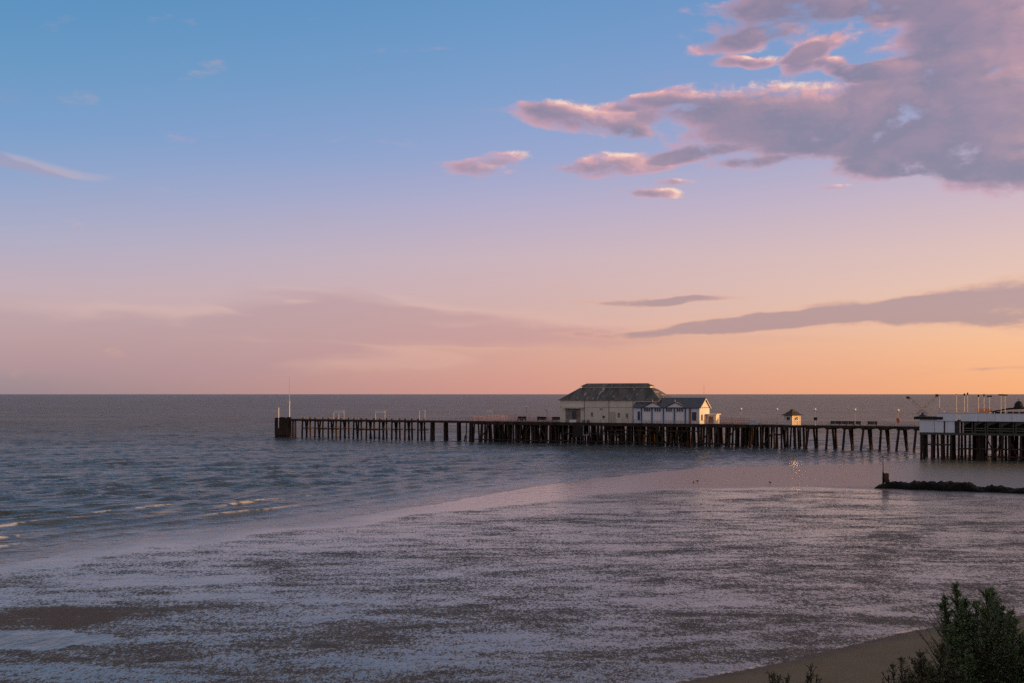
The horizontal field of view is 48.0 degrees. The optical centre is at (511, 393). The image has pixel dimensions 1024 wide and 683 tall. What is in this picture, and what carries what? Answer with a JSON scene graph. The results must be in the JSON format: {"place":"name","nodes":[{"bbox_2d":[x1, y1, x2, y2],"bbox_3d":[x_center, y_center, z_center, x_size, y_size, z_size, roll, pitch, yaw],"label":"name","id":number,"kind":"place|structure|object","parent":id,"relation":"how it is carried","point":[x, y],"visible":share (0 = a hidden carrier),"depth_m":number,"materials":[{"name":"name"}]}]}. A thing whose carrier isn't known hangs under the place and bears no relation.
{"place":"outdoors","nodes":[
{"label":"outdoors","id":0,"kind":"place"},
{"bbox_2d":[289,376,289,416],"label":"flagpole","id":1,"kind":"object","parent":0,"point":[289,396],"visible":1,"depth_m":399.22,"materials":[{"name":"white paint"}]},
{"bbox_2d":[334,410,343,412],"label":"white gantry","id":2,"kind":"object","parent":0,"point":[338,411],"visible":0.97,"depth_m":391.76,"materials":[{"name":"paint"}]},
{"bbox_2d":[0,452,1023,682],"bbox_3d":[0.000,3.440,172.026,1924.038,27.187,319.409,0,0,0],"label":"beach","id":3,"kind":"structure","parent":0,"point":[842,573],"depth_m":88.71,"materials":[{"name":"grey sand"}]},
{"bbox_2d":[875,480,1023,493],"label":"rock groyne","id":4,"kind":"object","parent":3,"relation":"on","point":[944,486],"visible":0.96,"depth_m":176.81,"materials":[{"name":"black stone"}]},
{"bbox_2d":[882,456,889,483],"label":"groyne beacon","id":5,"kind":"object","parent":4,"relation":"on","point":[885,477],"visible":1,"depth_m":182.88,"materials":[{"name":"black paint"}]},
{"bbox_2d":[914,413,1023,461],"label":"deck","id":6,"kind":"structure","parent":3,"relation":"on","point":[980,428],"depth_m":259.83,"materials":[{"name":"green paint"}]},
{"bbox_2d":[906,394,938,415],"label":"fairground ride","id":7,"kind":"object","parent":6,"relation":"on","point":[926,405],"visible":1,"depth_m":266.97,"materials":[{"name":"grey metal"}]},
{"bbox_2d":[977,409,991,412],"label":"orange stall","id":8,"kind":"object","parent":6,"relation":"on","point":[983,410],"visible":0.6,"depth_m":263.00,"materials":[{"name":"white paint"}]},
{"bbox_2d":[991,401,1023,413],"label":"domed pavilion","id":9,"kind":"structure","parent":6,"relation":"on","point":[1018,404],"depth_m":261.79,"materials":[{"name":"brown"}]},
{"bbox_2d":[0,394,1023,564],"bbox_3d":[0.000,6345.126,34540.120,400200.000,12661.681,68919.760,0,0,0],"label":"sea","id":10,"kind":"structure","parent":0,"point":[82,471],"depth_m":277.67,"materials":[{"name":"liquid"}]},
{"bbox_2d":[275,416,475,441],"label":"jetty","id":11,"kind":"object","parent":10,"relation":"in","point":[285,429],"visible":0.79,"depth_m":385.27,"materials":[{"name":"brown wood"}]},
{"bbox_2d":[470,418,764,446],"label":"theatre deck","id":12,"kind":"structure","parent":10,"relation":"in","point":[680,434],"depth_m":341.87,"materials":[{"name":"black paint"}]},
{"bbox_2d":[559,383,720,423],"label":"pier theatre","id":13,"kind":"structure","parent":12,"relation":"on","point":[630,402],"depth_m":341.93,"materials":[{"name":"white paint"}]},
{"bbox_2d":[571,409,576,421],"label":"entrance door","id":14,"kind":"structure","parent":13,"relation":"in","point":[573,411],"depth_m":348.36,"materials":[{"name":"grey glass"}]},
{"bbox_2d":[608,412,615,422],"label":"roller door","id":15,"kind":"structure","parent":13,"relation":"in","point":[611,415],"depth_m":342.87,"materials":[{"name":"grey metal"}]},
{"bbox_2d":[643,408,650,411],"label":"window","id":16,"kind":"structure","parent":13,"relation":"in","point":[644,409],"depth_m":335.38,"materials":[{"name":"grey glass"}]},
{"bbox_2d":[665,408,672,411],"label":"window","id":17,"kind":"structure","parent":13,"relation":"in","point":[666,409],"depth_m":332.41,"materials":[{"name":"grey glass"}]},
{"bbox_2d":[676,408,683,411],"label":"window","id":18,"kind":"structure","parent":13,"relation":"in","point":[677,409],"depth_m":330.95,"materials":[{"name":"grey glass"}]},
{"bbox_2d":[692,412,695,420],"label":"window","id":19,"kind":"structure","parent":13,"relation":"in","point":[693,413],"depth_m":329.01,"materials":[{"name":"grey glass"}]},
{"bbox_2d":[718,418,743,423],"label":"side fence","id":20,"kind":"object","parent":12,"relation":"on","point":[722,420],"visible":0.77,"depth_m":333.60,"materials":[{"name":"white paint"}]},
{"bbox_2d":[748,420,922,450],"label":"pier walkway","id":21,"kind":"structure","parent":10,"relation":"in","point":[767,442],"depth_m":314.51,"materials":[{"name":"paint"}]},
{"bbox_2d":[749,420,757,424],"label":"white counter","id":22,"kind":"object","parent":21,"relation":"on","point":[750,421],"visible":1,"depth_m":321.57,"materials":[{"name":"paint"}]},
{"bbox_2d":[782,409,801,424],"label":"kiosk","id":23,"kind":"object","parent":21,"relation":"on","point":[791,416],"visible":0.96,"depth_m":318.34,"materials":[{"name":"paint"}]},
{"bbox_2d":[830,421,839,425],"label":"bench","id":24,"kind":"object","parent":21,"relation":"on","point":[834,422],"visible":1,"depth_m":312.09,"materials":[{"name":"black paint"}]},
{"bbox_2d":[867,421,876,425],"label":"bench","id":25,"kind":"object","parent":21,"relation":"on","point":[872,422],"visible":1,"depth_m":307.63,"materials":[{"name":"black paint"}]},
{"bbox_2d":[0,0,1023,393],"label":"sky","id":26,"kind":"structure","parent":0,"point":[197,196],"materials":[{"name":"blue"}]},
{"bbox_2d":[476,414,557,420],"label":"windbreak fence","id":27,"kind":"object","parent":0,"point":[483,417],"visible":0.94,"depth_m":368.13,"materials":[{"name":"paint"}]},
{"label":"cliff","id":28,"kind":"structure","parent":0,"visible":0},
{"bbox_2d":[764,670,790,682],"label":"sparse shrub","id":29,"kind":"object","parent":28,"relation":"on","point":[773,677],"visible":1,"depth_m":9.79,"materials":[{"name":"green plant"}]},
{"bbox_2d":[804,662,821,682],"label":"sparse shrub","id":30,"kind":"object","parent":28,"relation":"on","point":[809,678],"visible":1,"depth_m":9.79,"materials":[{"name":"green plant"}]},
{"bbox_2d":[881,656,917,682],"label":"sparse shrub","id":31,"kind":"object","parent":28,"relation":"on","point":[902,678],"visible":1,"depth_m":9.76,"materials":[{"name":"green plant"}]},
{"bbox_2d":[906,641,968,682],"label":"olive shrub","id":32,"kind":"object","parent":28,"relation":"on","point":[932,675],"visible":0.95,"depth_m":10.57,"materials":[{"name":"green plant"}]},
{"bbox_2d":[916,581,1023,682],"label":"tamarisk shrub","id":33,"kind":"object","parent":28,"relation":"on","point":[991,657],"visible":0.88,"depth_m":11.32,"materials":[{"name":"green plant"}]}
]}

